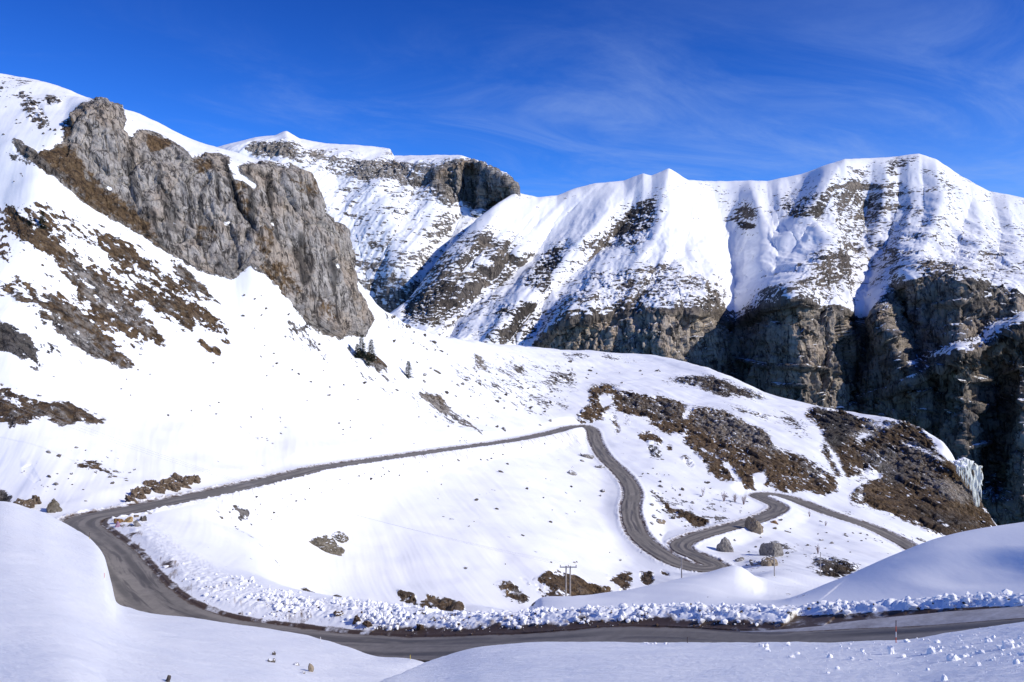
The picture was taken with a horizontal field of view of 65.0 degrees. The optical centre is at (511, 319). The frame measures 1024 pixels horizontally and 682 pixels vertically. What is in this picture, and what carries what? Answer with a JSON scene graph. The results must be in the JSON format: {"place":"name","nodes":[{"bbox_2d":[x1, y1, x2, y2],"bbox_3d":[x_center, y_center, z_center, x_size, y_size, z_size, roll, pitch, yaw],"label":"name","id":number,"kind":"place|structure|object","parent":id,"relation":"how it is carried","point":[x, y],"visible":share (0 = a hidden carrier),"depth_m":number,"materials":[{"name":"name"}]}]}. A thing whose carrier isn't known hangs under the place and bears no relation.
{"place":"outdoors","nodes":[
{"label":"outdoors","id":0,"kind":"place"},
{"bbox_2d":[218,131,520,312],"bbox_3d":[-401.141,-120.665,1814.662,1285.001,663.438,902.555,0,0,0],"label":"distant massif","id":1,"kind":"structure","parent":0,"point":[408,220],"depth_m":1676.24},
{"bbox_2d":[0,73,1023,661],"bbox_3d":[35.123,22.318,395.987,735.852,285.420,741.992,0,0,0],"label":"snowy hillside","id":2,"kind":"structure","parent":0,"point":[154,251],"depth_m":227.60,"materials":[{"name":"white snow"}]},
{"bbox_2d":[13,495,41,508],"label":"rock outcrop","id":3,"kind":"object","parent":2,"relation":"on","point":[33,501],"visible":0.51,"depth_m":122.69,"materials":[{"name":"brown stone"}]},
{"bbox_2d":[46,498,61,512],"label":"boulder","id":4,"kind":"object","parent":2,"relation":"on","point":[53,505],"visible":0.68,"depth_m":121.07,"materials":[{"name":"stone"}]},
{"bbox_2d":[113,518,123,523],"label":"boulder","id":5,"kind":"object","parent":2,"relation":"on","point":[118,520],"visible":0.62,"depth_m":113.65,"materials":[{"name":"stone"}]},
{"bbox_2d":[124,516,132,521],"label":"boulder","id":6,"kind":"object","parent":2,"relation":"on","point":[129,519],"visible":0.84,"depth_m":114.19,"materials":[{"name":"stone"}]},
{"bbox_2d":[133,520,140,526],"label":"boulder","id":7,"kind":"object","parent":2,"relation":"on","point":[136,523],"visible":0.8,"depth_m":111.12,"materials":[{"name":"grey stone"}]},
{"bbox_2d":[124,479,156,502],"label":"rock outcrop","id":8,"kind":"object","parent":2,"relation":"on","point":[137,492],"visible":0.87,"depth_m":135.44,"materials":[{"name":"brown stone"}]},
{"bbox_2d":[139,515,146,520],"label":"boulder","id":9,"kind":"object","parent":2,"relation":"on","point":[143,518],"visible":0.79,"depth_m":115.40,"materials":[{"name":"stone"}]},
{"bbox_2d":[151,472,200,493],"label":"rock outcrop","id":10,"kind":"object","parent":2,"relation":"on","point":[171,484],"visible":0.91,"depth_m":146.25,"materials":[{"name":"brown stone"}]},
{"bbox_2d":[309,534,344,555],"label":"boulder","id":11,"kind":"object","parent":2,"relation":"on","point":[326,543],"visible":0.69,"depth_m":158.35,"materials":[{"name":"stone"}]},
{"bbox_2d":[331,531,348,542],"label":"boulder","id":12,"kind":"object","parent":2,"relation":"on","point":[340,536],"visible":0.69,"depth_m":165.94,"materials":[{"name":"stone"}]},
{"bbox_2d":[354,344,361,357],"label":"conifer tree","id":13,"kind":"object","parent":2,"relation":"on","point":[357,352],"visible":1,"depth_m":288.83,"materials":[{"name":"green plant"}]},
{"bbox_2d":[355,335,368,359],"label":"conifer tree","id":14,"kind":"object","parent":2,"relation":"on","point":[363,355],"visible":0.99,"depth_m":290.13,"materials":[{"name":"green plant"}]},
{"bbox_2d":[364,354,372,364],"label":"conifer tree","id":15,"kind":"object","parent":2,"relation":"on","point":[367,360],"visible":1,"depth_m":289.30,"materials":[{"name":"green plant"}]},
{"bbox_2d":[367,339,376,361],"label":"conifer tree","id":16,"kind":"object","parent":2,"relation":"on","point":[371,350],"visible":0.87,"depth_m":295.20,"materials":[{"name":"green plant"}]},
{"bbox_2d":[404,361,413,378],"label":"conifer tree","id":17,"kind":"object","parent":2,"relation":"on","point":[408,367],"visible":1,"depth_m":316.42,"materials":[{"name":"green plant"}]},
{"bbox_2d":[560,565,576,595],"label":"power pole","id":18,"kind":"object","parent":2,"relation":"on","point":[566,567],"visible":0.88,"depth_m":127.90,"materials":[{"name":"grey wood"}]},
{"bbox_2d":[4,395,554,563],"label":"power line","id":19,"kind":"object","parent":18,"relation":"attached to","point":[272,490],"visible":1,"depth_m":135.21,"materials":[{"name":"metal"}]},
{"bbox_2d":[5,399,566,564],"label":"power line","id":20,"kind":"object","parent":18,"relation":"attached to","point":[314,503],"visible":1,"depth_m":133.95,"materials":[{"name":"metal"}]},
{"bbox_2d":[3,402,574,564],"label":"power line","id":21,"kind":"object","parent":18,"relation":"attached to","point":[283,495],"visible":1,"depth_m":136.20,"materials":[{"name":"metal"}]},
{"bbox_2d":[567,470,576,475],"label":"boulder","id":22,"kind":"object","parent":2,"relation":"on","point":[571,472],"visible":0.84,"depth_m":292.54,"materials":[{"name":"grey stone"}]},
{"bbox_2d":[580,453,593,458],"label":"boulder","id":23,"kind":"object","parent":2,"relation":"on","point":[587,455],"visible":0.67,"depth_m":329.75,"materials":[{"name":"grey stone"}]},
{"bbox_2d":[163,562,1022,630],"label":"snow rubble","id":24,"kind":"object","parent":2,"relation":"on","point":[370,613],"visible":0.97,"depth_m":65.60,"materials":[{"name":"white snow"}]},
{"bbox_2d":[179,578,1009,634],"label":"earth crumbs","id":25,"kind":"object","parent":2,"relation":"on","point":[808,608],"visible":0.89,"depth_m":61.04,"materials":[{"name":"brown soil"}]},
{"bbox_2d":[656,518,665,523],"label":"boulder","id":26,"kind":"object","parent":2,"relation":"on","point":[661,521],"visible":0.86,"depth_m":244.24,"materials":[{"name":"beige stone"}]},
{"bbox_2d":[716,537,733,551],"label":"boulder","id":27,"kind":"object","parent":2,"relation":"on","point":[724,545],"visible":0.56,"depth_m":216.33,"materials":[{"name":"grey stone"}]},
{"bbox_2d":[735,557,743,561],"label":"boulder","id":28,"kind":"object","parent":2,"relation":"on","point":[739,559],"visible":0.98,"depth_m":203.48,"materials":[{"name":"grey stone"}]},
{"bbox_2d":[745,516,763,534],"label":"boulder","id":29,"kind":"object","parent":2,"relation":"on","point":[754,525],"visible":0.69,"depth_m":241.56,"materials":[{"name":"beige stone"}]},
{"bbox_2d":[749,560,760,565],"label":"boulder","id":30,"kind":"object","parent":2,"relation":"on","point":[754,562],"visible":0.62,"depth_m":195.47,"materials":[{"name":"grey stone"}]},
{"bbox_2d":[761,556,777,565],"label":"boulder","id":31,"kind":"object","parent":2,"relation":"on","point":[767,561],"visible":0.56,"depth_m":192.00,"materials":[{"name":"beige stone"}]},
{"bbox_2d":[759,542,783,556],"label":"boulder","id":32,"kind":"object","parent":2,"relation":"on","point":[771,549],"visible":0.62,"depth_m":206.58,"materials":[{"name":"grey stone"}]},
{"bbox_2d":[953,457,982,506],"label":"frozen icefall","id":33,"kind":"object","parent":2,"relation":"on","point":[974,473],"visible":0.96,"depth_m":388.98,"materials":[{"name":"white ice"}]},
{"bbox_2d":[0,501,1023,681],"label":"foreground snow","id":34,"kind":"structure","parent":0,"point":[65,616],"depth_m":45.01,"materials":[{"name":"white snow"}]},
{"bbox_2d":[267,658,275,662],"bbox_3d":[-15.461,21.945,51.651,0.470,0.354,0.579,0,0,-39],"label":"stone","id":35,"kind":"object","parent":34,"relation":"on","point":[273,660],"visible":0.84,"depth_m":51.54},
{"bbox_2d":[308,663,313,671],"bbox_3d":[-12.589,21.895,50.379,0.358,0.781,0.444,0,0,0],"label":"stone","id":36,"kind":"object","parent":34,"relation":"on","point":[310,667],"visible":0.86,"depth_m":50.22,"materials":[{"name":"beige stone"}]},
{"bbox_2d":[333,610,342,615],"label":"chunk","id":37,"kind":"object","parent":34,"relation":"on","point":[337,613],"visible":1,"depth_m":74.47,"materials":[{"name":"white snow"}]},
{"bbox_2d":[352,614,360,624],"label":"earth clod","id":38,"kind":"object","parent":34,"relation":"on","point":[356,618],"visible":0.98,"depth_m":72.41,"materials":[{"name":"brown soil"}]},
{"bbox_2d":[362,620,372,626],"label":"earth clod","id":39,"kind":"object","parent":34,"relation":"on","point":[366,623],"visible":1,"depth_m":71.41,"materials":[{"name":"brown soil"}]},
{"bbox_2d":[416,624,423,630],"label":"earth clod","id":40,"kind":"object","parent":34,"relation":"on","point":[420,627],"visible":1,"depth_m":68.71,"materials":[{"name":"brown soil"}]},
{"bbox_2d":[887,645,893,653],"bbox_3d":[15.187,13.309,32.234,0.224,0.554,0.235,0,0,-16],"label":"snow chunk","id":41,"kind":"object","parent":34,"relation":"on","point":[890,648],"visible":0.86,"depth_m":32.15,"materials":[{"name":"white snow"}]},
{"bbox_2d":[927,647,934,653],"bbox_3d":[15.708,12.441,30.051,0.266,0.401,0.281,0,0,-15],"label":"snow chunk","id":42,"kind":"object","parent":34,"relation":"on","point":[930,650],"visible":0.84,"depth_m":30.00,"materials":[{"name":"white snow"}]},
{"bbox_2d":[941,674,947,680],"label":"snow chunk","id":43,"kind":"object","parent":34,"relation":"on","point":[943,677],"visible":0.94,"depth_m":20.73,"materials":[{"name":"white snow"}]},
{"bbox_2d":[946,653,960,660],"bbox_3d":[14.440,11.085,26.286,0.411,0.343,0.288,0,0,-15],"label":"snow chunk","id":44,"kind":"object","parent":34,"relation":"on","point":[951,657],"visible":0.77,"depth_m":26.21,"materials":[{"name":"white snow"}]},
{"bbox_2d":[1001,639,1014,648],"bbox_3d":[16.819,11.085,27.265,0.402,0.475,0.248,0,0,31],"label":"snow chunk","id":45,"kind":"object","parent":34,"relation":"on","point":[1007,644],"visible":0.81,"depth_m":27.21,"materials":[{"name":"white snow"}]},
{"bbox_2d":[1012,659,1019,663],"bbox_3d":[13.632,9.279,21.732,0.186,0.228,0.176,0,0,21],"label":"snow chunk","id":46,"kind":"object","parent":34,"relation":"on","point":[1016,661],"visible":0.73,"depth_m":21.69,"materials":[{"name":"white snow"}]},
{"bbox_2d":[0,0,1023,197],"label":"sky","id":47,"kind":"structure","parent":0,"point":[559,97],"materials":[{"name":"blue"}]},
{"bbox_2d":[62,425,1023,660],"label":"road","id":48,"kind":"structure","parent":0,"point":[138,584],"depth_m":81.04,"materials":[{"name":"grey asphalt"}]},
{"bbox_2d":[390,154,1023,524],"bbox_3d":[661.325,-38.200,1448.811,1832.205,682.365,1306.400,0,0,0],"label":"mountain range","id":49,"kind":"structure","parent":0,"point":[891,287],"depth_m":1232.93,"materials":[{"name":"white snow"}]},
{"bbox_2d":[740,606,1023,631],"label":"road shoulder","id":50,"kind":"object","parent":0,"point":[949,617],"visible":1,"depth_m":46.59}
]}

